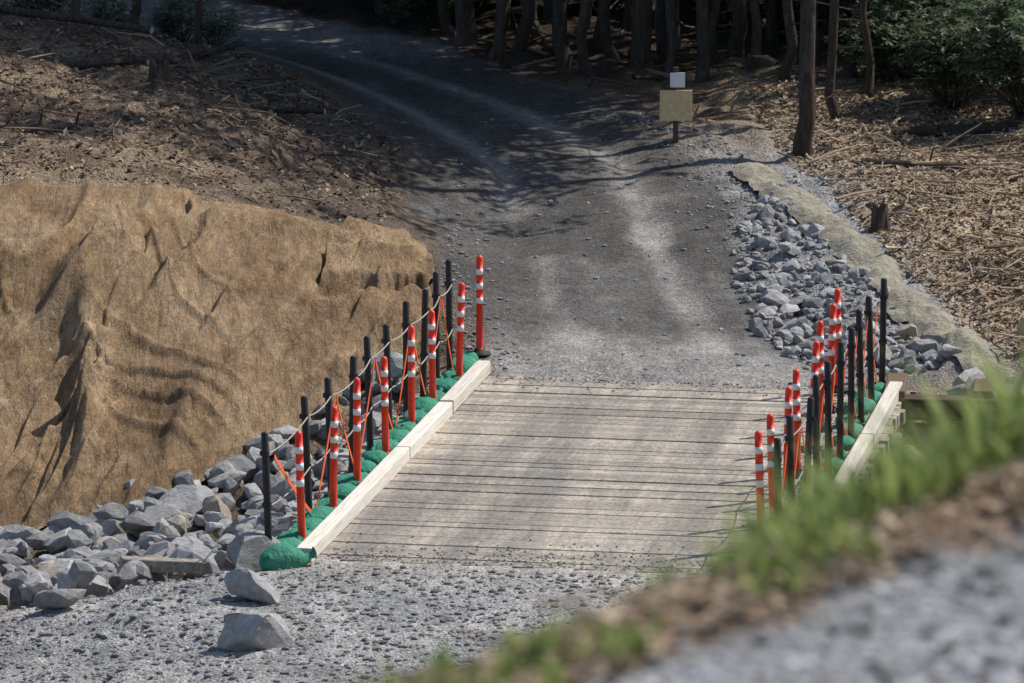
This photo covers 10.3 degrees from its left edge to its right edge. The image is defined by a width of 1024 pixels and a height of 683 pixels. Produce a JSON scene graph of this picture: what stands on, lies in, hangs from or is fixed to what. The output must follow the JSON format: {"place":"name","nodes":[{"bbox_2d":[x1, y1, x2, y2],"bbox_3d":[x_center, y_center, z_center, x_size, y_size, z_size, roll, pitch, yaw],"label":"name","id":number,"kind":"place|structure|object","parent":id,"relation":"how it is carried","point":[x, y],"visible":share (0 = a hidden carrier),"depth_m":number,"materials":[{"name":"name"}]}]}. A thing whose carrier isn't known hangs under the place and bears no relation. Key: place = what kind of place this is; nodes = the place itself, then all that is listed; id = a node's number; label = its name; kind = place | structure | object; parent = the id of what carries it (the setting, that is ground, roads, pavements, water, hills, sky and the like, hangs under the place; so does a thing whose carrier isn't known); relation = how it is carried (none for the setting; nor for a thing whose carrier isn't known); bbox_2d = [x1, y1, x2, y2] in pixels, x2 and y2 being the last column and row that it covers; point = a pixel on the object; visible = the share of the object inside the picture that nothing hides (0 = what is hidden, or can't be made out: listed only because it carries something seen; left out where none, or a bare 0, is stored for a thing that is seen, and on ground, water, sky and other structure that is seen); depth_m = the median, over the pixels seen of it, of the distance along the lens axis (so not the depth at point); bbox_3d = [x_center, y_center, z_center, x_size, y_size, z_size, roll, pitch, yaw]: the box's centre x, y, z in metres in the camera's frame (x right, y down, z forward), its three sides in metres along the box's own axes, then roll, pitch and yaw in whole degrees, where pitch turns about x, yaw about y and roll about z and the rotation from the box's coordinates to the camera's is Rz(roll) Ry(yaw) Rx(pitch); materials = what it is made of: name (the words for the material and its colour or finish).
{"place":"outdoors","nodes":[
{"label":"outdoors","id":0,"kind":"place"},
{"bbox_2d":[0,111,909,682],"bbox_3d":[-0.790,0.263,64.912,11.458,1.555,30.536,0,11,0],"label":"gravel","id":1,"kind":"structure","parent":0,"point":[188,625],"depth_m":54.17,"materials":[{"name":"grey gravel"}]},
{"bbox_2d":[0,0,1023,682],"bbox_3d":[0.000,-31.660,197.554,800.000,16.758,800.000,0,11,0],"label":"ground","id":2,"kind":"structure","parent":0,"point":[422,98],"depth_m":70.94,"materials":[{"name":"grey gravel"}]},
{"bbox_2d":[6,0,60,19],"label":"rhododendron bush","id":3,"kind":"object","parent":2,"relation":"on","point":[35,3],"visible":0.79,"depth_m":78.31,"materials":[{"name":"green plant"}]},
{"bbox_2d":[0,109,110,133],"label":"fallen log","id":4,"kind":"object","parent":2,"relation":"on","point":[69,126],"visible":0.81,"depth_m":70.93,"materials":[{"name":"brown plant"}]},
{"bbox_2d":[33,589,86,608],"bbox_3d":[-4.327,2.458,54.584,0.491,0.233,0.366,-16,1,-41],"label":"boulder","id":5,"kind":"object","parent":2,"relation":"on","point":[56,599],"visible":1,"depth_m":54.46,"materials":[{"name":"stone"}]},
{"bbox_2d":[0,0,153,33],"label":"fallen log","id":6,"kind":"object","parent":2,"relation":"on","point":[34,13],"visible":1,"depth_m":76.58,"materials":[{"name":"brown wood"}]},
{"bbox_2d":[0,177,197,334],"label":"burlap sheet","id":7,"kind":"object","parent":2,"relation":"on","point":[51,236],"visible":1,"depth_m":65.82,"materials":[{"name":"fabric"}]},
{"bbox_2d":[43,46,173,68],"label":"fallen log","id":8,"kind":"object","parent":2,"relation":"on","point":[86,61],"visible":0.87,"depth_m":74.92,"materials":[{"name":"brown wood"}]},
{"bbox_2d":[81,0,144,32],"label":"rhododendron bush","id":9,"kind":"object","parent":2,"relation":"on","point":[98,13],"visible":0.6,"depth_m":79.49,"materials":[{"name":"green plant"}]},
{"bbox_2d":[126,0,141,35],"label":"tree trunk","id":10,"kind":"object","parent":2,"relation":"on","point":[137,5],"visible":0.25,"depth_m":80.69,"materials":[{"name":"brown plant"}]},
{"bbox_2d":[145,56,174,93],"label":"tree stump","id":11,"kind":"object","parent":2,"relation":"on","point":[160,71],"visible":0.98,"depth_m":74.01,"materials":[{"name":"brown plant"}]},
{"bbox_2d":[143,0,224,42],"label":"rhododendron bush","id":12,"kind":"object","parent":2,"relation":"on","point":[171,22],"visible":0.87,"depth_m":81.09,"materials":[{"name":"green plant"}]},
{"bbox_2d":[23,198,354,528],"bbox_3d":[-3.476,0.053,65.198,2.115,2.649,9.044,3,11,14],"label":"burlap sheet","id":13,"kind":"object","parent":2,"relation":"on","point":[200,332],"visible":0.98,"depth_m":64.38,"materials":[{"name":"fabric"}]},
{"bbox_2d":[194,0,203,45],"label":"pine tree","id":14,"kind":"object","parent":2,"relation":"on","point":[197,21],"visible":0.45,"depth_m":79.42,"materials":[{"name":"brown plant"}]},
{"bbox_2d":[0,0,400,223],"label":"woody debris","id":15,"kind":"object","parent":2,"relation":"on","point":[216,89],"visible":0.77,"depth_m":73.42,"materials":[{"name":"brown wood"}]},
{"bbox_2d":[0,352,415,605],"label":"riprap rocks","id":16,"kind":"object","parent":2,"relation":"on","point":[66,540],"visible":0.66,"depth_m":60.64,"materials":[{"name":"stone"}]},
{"bbox_2d":[119,556,201,573],"bbox_3d":[-3.450,2.193,55.872,0.800,0.120,0.160,3,10,-15],"label":"timber offcut","id":17,"kind":"object","parent":16,"relation":"on","point":[173,565],"visible":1,"depth_m":55.83,"materials":[{"name":"wood"}]},
{"bbox_2d":[175,31,244,61],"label":"fallen log","id":18,"kind":"object","parent":2,"relation":"on","point":[204,51],"visible":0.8,"depth_m":78.29,"materials":[{"name":"brown wood"}]},
{"bbox_2d":[185,1,243,45],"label":"rhododendron bush","id":19,"kind":"object","parent":2,"relation":"on","point":[215,28],"visible":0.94,"depth_m":80.43,"materials":[{"name":"green plant"}]},
{"bbox_2d":[0,202,440,529],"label":"burlap sheet","id":20,"kind":"object","parent":2,"relation":"on","point":[41,366],"visible":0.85,"depth_m":64.34,"materials":[{"name":"fabric"}]},
{"bbox_2d":[223,568,279,603],"bbox_3d":[-2.469,2.314,54.324,0.562,0.320,0.345,6,12,29],"label":"boulder","id":21,"kind":"object","parent":2,"relation":"on","point":[246,583],"visible":1,"depth_m":54.19,"materials":[{"name":"stone"}]},
{"bbox_2d":[226,529,280,571],"bbox_3d":[-2.501,2.076,56.064,0.598,0.456,0.632,-3,11,-15],"label":"boulder","id":22,"kind":"object","parent":2,"relation":"on","point":[246,548],"visible":0.74,"depth_m":55.87,"materials":[{"name":"stone"}]},
{"bbox_2d":[217,612,292,650],"bbox_3d":[-2.375,2.692,52.499,0.665,0.389,0.561,1,-2,31],"label":"boulder","id":23,"kind":"object","parent":2,"relation":"on","point":[242,631],"visible":1,"depth_m":52.34,"materials":[{"name":"stone"}]},
{"bbox_2d":[243,91,325,113],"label":"fallen log","id":24,"kind":"object","parent":2,"relation":"on","point":[299,110],"visible":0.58,"depth_m":75.03,"materials":[{"name":"wood"}]},
{"bbox_2d":[259,542,316,570],"bbox_3d":[-2.201,2.114,55.754,0.595,0.302,0.304,-4,11,-18],"label":"sandbag","id":25,"kind":"object","parent":2,"relation":"on","point":[282,556],"visible":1,"depth_m":55.63,"materials":[{"name":"green fabric"}]},
{"bbox_2d":[259,259,453,540],"bbox_3d":[-1.550,0.633,60.591,0.185,1.403,9.820,2,11,10],"label":"post and rope railing","id":26,"kind":"object","parent":2,"relation":"in","point":[304,415],"visible":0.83,"depth_m":60.74,"materials":[{"name":"black paint"}]},
{"bbox_2d":[318,216,433,296],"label":"burlap sheet","id":27,"kind":"object","parent":2,"relation":"on","point":[379,257],"visible":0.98,"depth_m":67.66,"materials":[{"name":"fabric"}]},
{"bbox_2d":[371,0,450,29],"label":"rhododendron bush","id":28,"kind":"object","parent":2,"relation":"on","point":[407,5],"visible":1,"depth_m":86.08,"materials":[{"name":"green plant"}]},
{"bbox_2d":[438,0,456,37],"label":"pine tree","id":29,"kind":"object","parent":2,"relation":"on","point":[444,19],"visible":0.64,"depth_m":85.70,"materials":[{"name":"brown plant"}]},
{"bbox_2d":[453,0,477,46],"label":"pine tree","id":30,"kind":"object","parent":2,"relation":"on","point":[466,31],"visible":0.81,"depth_m":84.86,"materials":[{"name":"brown plant"}]},
{"bbox_2d":[474,255,490,356],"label":"delineator post","id":31,"kind":"object","parent":2,"relation":"on","point":[480,350],"visible":1,"depth_m":66.09,"materials":[{"name":"red plastic"}]},
{"bbox_2d":[486,0,500,60],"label":"pine tree","id":32,"kind":"object","parent":2,"relation":"on","point":[492,55],"visible":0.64,"depth_m":84.12,"materials":[{"name":"brown plant"}]},
{"bbox_2d":[496,0,510,68],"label":"pine tree","id":33,"kind":"object","parent":2,"relation":"on","point":[503,61],"visible":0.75,"depth_m":83.35,"materials":[{"name":"brown plant"}]},
{"bbox_2d":[511,0,534,52],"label":"pine tree","id":34,"kind":"object","parent":2,"relation":"on","point":[521,40],"visible":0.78,"depth_m":84.45,"materials":[{"name":"brown plant"}]},
{"bbox_2d":[530,0,543,38],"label":"tree trunk","id":35,"kind":"object","parent":2,"relation":"on","point":[534,33],"visible":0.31,"depth_m":85.84,"materials":[{"name":"brown plant"}]},
{"bbox_2d":[513,0,572,71],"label":"pine tree","id":36,"kind":"object","parent":2,"relation":"on","point":[562,51],"visible":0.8,"depth_m":83.51,"materials":[{"name":"brown plant"}]},
{"bbox_2d":[155,0,965,86],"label":"woody debris","id":37,"kind":"object","parent":2,"relation":"on","point":[638,77],"visible":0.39,"depth_m":83.61,"materials":[{"name":"brown wood"}]},
{"bbox_2d":[576,0,596,76],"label":"pine tree","id":38,"kind":"object","parent":2,"relation":"on","point":[583,60],"visible":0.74,"depth_m":82.74,"materials":[{"name":"brown plant"}]},
{"bbox_2d":[275,360,916,574],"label":"timber bridge","id":39,"kind":"structure","parent":2,"relation":"on","point":[472,459],"depth_m":60.04,"materials":[{"name":"beige wood"}]},
{"bbox_2d":[295,431,305,540],"bbox_3d":[-2.104,1.462,56.563,0.270,1.181,0.270,-4,13,-13],"label":"delineator post","id":40,"kind":"object","parent":39,"relation":"on","point":[299,463],"visible":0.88,"depth_m":56.52,"materials":[{"name":"red plastic"}]},
{"bbox_2d":[305,505,336,519],"bbox_3d":[-1.919,1.758,57.853,0.352,0.200,0.696,5,8,27],"label":"sandbag","id":41,"kind":"object","parent":39,"relation":"on","point":[322,512],"visible":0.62,"depth_m":57.65,"materials":[{"name":"green fabric"}]},
{"bbox_2d":[329,406,337,507],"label":"delineator post","id":42,"kind":"object","parent":39,"relation":"on","point":[333,456],"visible":0.91,"depth_m":58.02,"materials":[{"name":"red plastic"}]},
{"bbox_2d":[328,483,356,499],"bbox_3d":[-1.718,1.563,58.925,0.262,0.196,0.553,6,12,27],"label":"sandbag","id":43,"kind":"object","parent":39,"relation":"on","point":[344,490],"visible":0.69,"depth_m":58.74,"materials":[{"name":"green fabric"}]},
{"bbox_2d":[337,471,371,485],"bbox_3d":[-1.607,1.456,59.492,0.312,0.173,0.657,10,14,42],"label":"sandbag","id":44,"kind":"object","parent":39,"relation":"on","point":[347,478],"visible":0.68,"depth_m":59.32,"materials":[{"name":"green fabric"}]},
{"bbox_2d":[353,377,360,485],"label":"delineator post","id":45,"kind":"object","parent":39,"relation":"on","point":[356,429],"visible":0.93,"depth_m":59.22,"materials":[{"name":"red plastic"}]},
{"bbox_2d":[361,447,387,464],"bbox_3d":[-1.456,1.232,60.644,0.305,0.180,0.597,-2,13,-9],"label":"sandbag","id":46,"kind":"object","parent":39,"relation":"on","point":[376,457],"visible":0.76,"depth_m":60.49,"materials":[{"name":"green fabric"}]},
{"bbox_2d":[380,356,389,453],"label":"delineator post","id":47,"kind":"object","parent":39,"relation":"on","point":[384,404],"visible":0.94,"depth_m":60.70,"materials":[{"name":"red plastic"}]},
{"bbox_2d":[389,424,409,442],"bbox_3d":[-1.243,1.024,61.731,0.326,0.180,0.640,2,16,13],"label":"sandbag","id":48,"kind":"object","parent":39,"relation":"on","point":[399,434],"visible":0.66,"depth_m":61.58,"materials":[{"name":"green fabric"}]},
{"bbox_2d":[408,325,414,422],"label":"delineator post","id":49,"kind":"object","parent":39,"relation":"on","point":[411,373],"visible":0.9,"depth_m":62.10,"materials":[{"name":"red plastic"}]},
{"bbox_2d":[415,393,437,413],"bbox_3d":[-0.969,0.710,63.316,0.345,0.225,0.676,2,15,9],"label":"sandbag","id":50,"kind":"object","parent":39,"relation":"on","point":[427,403],"visible":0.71,"depth_m":63.13,"materials":[{"name":"green fabric"}]},
{"bbox_2d":[428,310,435,398],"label":"delineator post","id":51,"kind":"object","parent":39,"relation":"on","point":[432,353],"visible":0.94,"depth_m":63.26,"materials":[{"name":"red plastic"}]},
{"bbox_2d":[436,375,456,392],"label":"sandbag","id":52,"kind":"object","parent":39,"relation":"on","point":[447,384],"visible":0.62,"depth_m":64.32,"materials":[{"name":"green fabric"}]},
{"bbox_2d":[456,282,464,376],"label":"delineator post","id":53,"kind":"object","parent":39,"relation":"on","point":[460,330],"visible":0.85,"depth_m":64.82,"materials":[{"name":"red plastic"}]},
{"bbox_2d":[324,376,855,574],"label":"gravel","id":54,"kind":"structure","parent":39,"relation":"on","point":[539,556],"depth_m":56.23,"materials":[{"name":"grey gravel"}]},
{"bbox_2d":[754,431,763,519],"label":"delineator post","id":55,"kind":"object","parent":39,"relation":"on","point":[758,455],"visible":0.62,"depth_m":56.41,"materials":[{"name":"red plastic"}]},
{"bbox_2d":[766,414,774,524],"bbox_3d":[2.629,1.288,57.579,0.270,1.147,0.270,-7,13,-20],"label":"delineator post","id":56,"kind":"object","parent":39,"relation":"on","point":[770,428],"visible":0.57,"depth_m":57.51,"materials":[{"name":"red plastic"}]},
{"bbox_2d":[783,386,791,489],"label":"delineator post","id":57,"kind":"object","parent":39,"relation":"on","point":[788,401],"visible":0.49,"depth_m":58.73,"materials":[{"name":"red plastic"}]},
{"bbox_2d":[792,369,802,477],"bbox_3d":[2.999,0.852,59.916,0.270,1.140,0.270,-8,11,-37],"label":"delineator post","id":58,"kind":"object","parent":39,"relation":"on","point":[796,398],"visible":0.83,"depth_m":59.87,"materials":[{"name":"red plastic"}]},
{"bbox_2d":[801,341,819,452],"bbox_3d":[3.237,0.587,61.143,0.270,1.206,0.270,7,10,21],"label":"delineator post","id":59,"kind":"object","parent":39,"relation":"on","point":[815,358],"visible":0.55,"depth_m":61.05,"materials":[{"name":"red plastic"}]},
{"bbox_2d":[817,321,824,431],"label":"delineator post","id":60,"kind":"object","parent":39,"relation":"on","point":[820,331],"visible":0.59,"depth_m":62.19,"materials":[{"name":"red plastic"}]},
{"bbox_2d":[824,304,836,413],"bbox_3d":[3.549,0.180,63.263,0.270,1.221,0.270,2,10,-1],"label":"delineator post","id":61,"kind":"object","parent":39,"relation":"on","point":[832,334],"visible":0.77,"depth_m":63.20,"materials":[{"name":"red plastic"}]},
{"bbox_2d":[774,278,887,513],"bbox_3d":[3.407,0.750,60.059,0.197,1.368,9.270,2,11,10],"label":"post and rope railing","id":62,"kind":"object","parent":39,"relation":"on","point":[813,422],"visible":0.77,"depth_m":60.52,"materials":[{"name":"black paint"}]},
{"bbox_2d":[834,288,847,393],"bbox_3d":[3.689,-0.016,64.374,0.270,1.194,0.270,-9,14,-34],"label":"delineator post","id":63,"kind":"object","parent":39,"relation":"on","point":[837,296],"visible":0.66,"depth_m":64.30,"materials":[{"name":"red plastic"}]},
{"bbox_2d":[844,396,875,414],"bbox_3d":[3.885,0.722,63.350,0.288,0.201,0.602,6,12,30],"label":"sandbag","id":64,"kind":"object","parent":39,"relation":"on","point":[867,405],"visible":0.45,"depth_m":63.20,"materials":[{"name":"green fabric"}]},
{"bbox_2d":[591,0,609,48],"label":"pine tree","id":65,"kind":"object","parent":2,"relation":"on","point":[596,42],"visible":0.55,"depth_m":84.80,"materials":[{"name":"brown plant"}]},
{"bbox_2d":[314,491,892,682],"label":"weeds","id":66,"kind":"object","parent":2,"relation":"on","point":[795,537],"visible":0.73,"depth_m":10.51,"materials":[{"name":"green plant"}]},
{"bbox_2d":[599,0,619,59],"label":"pine tree","id":67,"kind":"object","parent":2,"relation":"on","point":[609,49],"visible":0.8,"depth_m":83.92,"materials":[{"name":"brown plant"}]},
{"bbox_2d":[621,0,632,31],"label":"pine tree","id":68,"kind":"object","parent":2,"relation":"on","point":[628,17],"visible":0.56,"depth_m":85.70,"materials":[{"name":"brown plant"}]},
{"bbox_2d":[629,0,654,68],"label":"pine tree","id":69,"kind":"object","parent":2,"relation":"on","point":[640,56],"visible":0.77,"depth_m":83.09,"materials":[{"name":"brown plant"}]},
{"bbox_2d":[654,0,667,61],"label":"pine tree","id":70,"kind":"object","parent":2,"relation":"on","point":[660,37],"visible":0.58,"depth_m":83.77,"materials":[{"name":"brown plant"}]},
{"bbox_2d":[659,0,677,80],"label":"pine tree","id":71,"kind":"object","parent":2,"relation":"on","point":[672,39],"visible":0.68,"depth_m":82.30,"materials":[{"name":"brown plant"}]},
{"bbox_2d":[665,0,681,48],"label":"pine tree","id":72,"kind":"object","parent":2,"relation":"on","point":[676,6],"visible":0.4,"depth_m":84.62,"materials":[{"name":"brown plant"}]},
{"bbox_2d":[660,67,691,142],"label":"trail sign","id":73,"kind":"object","parent":2,"relation":"on","point":[675,105],"visible":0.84,"depth_m":77.37,"materials":[{"name":"beige wood"}]},
{"bbox_2d":[355,457,1023,682],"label":"mulch","id":74,"kind":"object","parent":2,"relation":"on","point":[610,612],"visible":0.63,"depth_m":10.39,"materials":[{"name":"brown wood"}]},
{"bbox_2d":[708,0,721,64],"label":"pine tree","id":75,"kind":"object","parent":2,"relation":"on","point":[715,57],"visible":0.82,"depth_m":83.00,"materials":[{"name":"brown plant"}]},
{"bbox_2d":[686,0,775,82],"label":"pine tree","id":76,"kind":"object","parent":2,"relation":"on","point":[702,74],"visible":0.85,"depth_m":82.24,"materials":[{"name":"brown plant"}]},
{"bbox_2d":[726,0,764,56],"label":"pine tree","id":77,"kind":"object","parent":2,"relation":"on","point":[737,38],"visible":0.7,"depth_m":83.61,"materials":[{"name":"brown plant"}]},
{"bbox_2d":[747,0,761,70],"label":"pine tree","id":78,"kind":"object","parent":2,"relation":"on","point":[755,49],"visible":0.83,"depth_m":82.53,"materials":[{"name":"brown plant"}]},
{"bbox_2d":[765,0,779,41],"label":"pine tree","id":79,"kind":"object","parent":2,"relation":"on","point":[772,34],"visible":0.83,"depth_m":85.01,"materials":[{"name":"brown plant"}]},
{"bbox_2d":[735,0,828,82],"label":"pine tree","id":80,"kind":"object","parent":2,"relation":"on","point":[786,69],"visible":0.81,"depth_m":81.47,"materials":[{"name":"brown plant"}]},
{"bbox_2d":[793,9,821,65],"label":"pine tree","id":81,"kind":"object","parent":2,"relation":"on","point":[818,61],"visible":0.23,"depth_m":83.17,"materials":[{"name":"brown plant"}]},
{"bbox_2d":[793,0,857,157],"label":"pine tree","id":82,"kind":"object","parent":2,"relation":"on","point":[802,141],"visible":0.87,"depth_m":76.77,"materials":[{"name":"brown plant"}]},
{"bbox_2d":[787,0,874,97],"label":"pine tree","id":83,"kind":"object","parent":2,"relation":"on","point":[868,91],"visible":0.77,"depth_m":79.97,"materials":[{"name":"brown plant"}]},
{"bbox_2d":[792,0,875,45],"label":"rhododendron bush","id":84,"kind":"object","parent":2,"relation":"on","point":[823,10],"visible":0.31,"depth_m":83.86,"materials":[{"name":"green plant"}]},
{"bbox_2d":[667,323,1023,574],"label":"weeds","id":85,"kind":"object","parent":2,"relation":"on","point":[996,442],"visible":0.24,"depth_m":11.45,"materials":[{"name":"green plant"}]},
{"bbox_2d":[730,182,962,376],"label":"riprap rocks","id":86,"kind":"object","parent":2,"relation":"on","point":[924,347],"visible":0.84,"depth_m":68.57,"materials":[{"name":"stone"}]},
{"bbox_2d":[846,1,858,77],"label":"pine tree","id":87,"kind":"object","parent":2,"relation":"on","point":[849,70],"visible":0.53,"depth_m":81.80,"materials":[{"name":"brown plant"}]},
{"bbox_2d":[824,0,882,121],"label":"pine tree","id":88,"kind":"object","parent":2,"relation":"on","point":[833,106],"visible":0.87,"depth_m":78.61,"materials":[{"name":"brown plant"}]},
{"bbox_2d":[729,162,1016,384],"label":"erosion blanket","id":89,"kind":"object","parent":2,"relation":"on","point":[922,312],"visible":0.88,"depth_m":69.91,"materials":[{"name":"beige fabric"}]},
{"bbox_2d":[821,0,934,83],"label":"rhododendron bush","id":90,"kind":"object","parent":2,"relation":"on","point":[888,52],"visible":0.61,"depth_m":80.80,"materials":[{"name":"green plant"}]},
{"bbox_2d":[735,68,1023,356],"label":"woody debris","id":91,"kind":"object","parent":2,"relation":"on","point":[1013,161],"visible":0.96,"depth_m":74.19,"materials":[{"name":"brown wood"}]},
{"bbox_2d":[868,197,890,234],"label":"tree stump","id":92,"kind":"object","parent":2,"relation":"on","point":[880,218],"visible":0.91,"depth_m":71.47,"materials":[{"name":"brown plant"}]},
{"bbox_2d":[820,0,985,80],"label":"rhododendron bush","id":93,"kind":"object","parent":2,"relation":"on","point":[900,4],"visible":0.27,"depth_m":81.65,"materials":[{"name":"green plant"}]},
{"bbox_2d":[861,140,995,170],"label":"fallen log","id":94,"kind":"object","parent":2,"relation":"on","point":[907,163],"visible":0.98,"depth_m":75.09,"materials":[{"name":"wood"}]},
{"bbox_2d":[884,373,994,437],"bbox_3d":[4.950,0.944,64.447,1.620,0.960,1.300,0,11,0],"label":"timber abutment","id":95,"kind":"object","parent":2,"relation":"on","point":[914,401],"visible":0.17,"depth_m":63.91,"materials":[{"name":"brown wood"}]},
{"bbox_2d":[879,0,1016,113],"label":"rhododendron bush","id":96,"kind":"object","parent":2,"relation":"on","point":[943,50],"visible":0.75,"depth_m":79.11,"materials":[{"name":"green plant"}]},
{"bbox_2d":[897,367,1011,463],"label":"riprap rocks","id":97,"kind":"object","parent":2,"relation":"on","point":[973,374],"visible":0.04,"depth_m":64.63,"materials":[{"name":"stone"}]},
{"bbox_2d":[895,109,1023,136],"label":"fallen log","id":98,"kind":"object","parent":2,"relation":"on","point":[928,131],"visible":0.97,"depth_m":77.66,"materials":[{"name":"brown wood"}]},
{"bbox_2d":[900,0,1023,92],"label":"rhododendron bush","id":99,"kind":"object","parent":2,"relation":"on","point":[1001,88],"visible":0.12,"depth_m":80.76,"materials":[{"name":"green plant"}]},
{"bbox_2d":[938,0,1023,120],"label":"rhododendron bush","id":100,"kind":"object","parent":2,"relation":"on","point":[1011,26],"visible":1,"depth_m":77.62,"materials":[{"name":"green plant"}]},
{"bbox_2d":[548,493,1023,682],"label":"gravel","id":101,"kind":"structure","parent":0,"point":[881,665],"depth_m":10.23,"materials":[{"name":"grey gravel"}]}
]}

